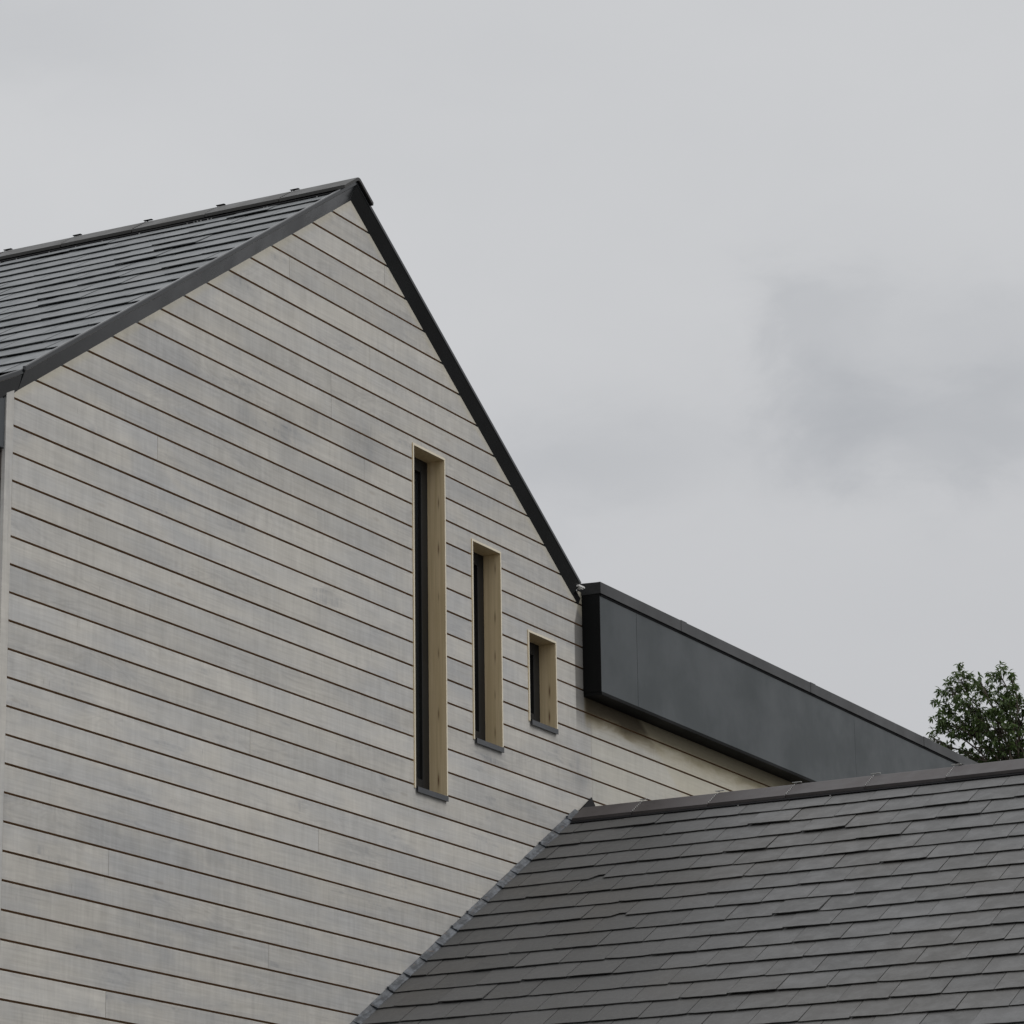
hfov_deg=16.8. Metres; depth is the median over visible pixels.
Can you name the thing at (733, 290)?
sky
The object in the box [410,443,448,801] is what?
window
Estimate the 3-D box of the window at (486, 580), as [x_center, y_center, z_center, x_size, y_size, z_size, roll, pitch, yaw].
[-0.234,0.883,22.632,0.196,1.355,0.403,-9,-17,27]
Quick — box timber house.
[0,177,977,1023]
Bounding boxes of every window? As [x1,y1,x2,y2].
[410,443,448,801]
[469,538,503,752]
[526,630,558,733]
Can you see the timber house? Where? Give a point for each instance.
(340, 683)
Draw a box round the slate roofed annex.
[350,758,1023,1023]
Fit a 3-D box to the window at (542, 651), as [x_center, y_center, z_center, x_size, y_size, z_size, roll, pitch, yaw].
[0.132,1.152,23.271,0.196,0.643,0.411,-9,-17,27]
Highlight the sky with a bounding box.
[0,0,1023,757]
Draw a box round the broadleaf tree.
[925,661,1023,762]
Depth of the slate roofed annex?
20.63 m
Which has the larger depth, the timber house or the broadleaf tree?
the broadleaf tree

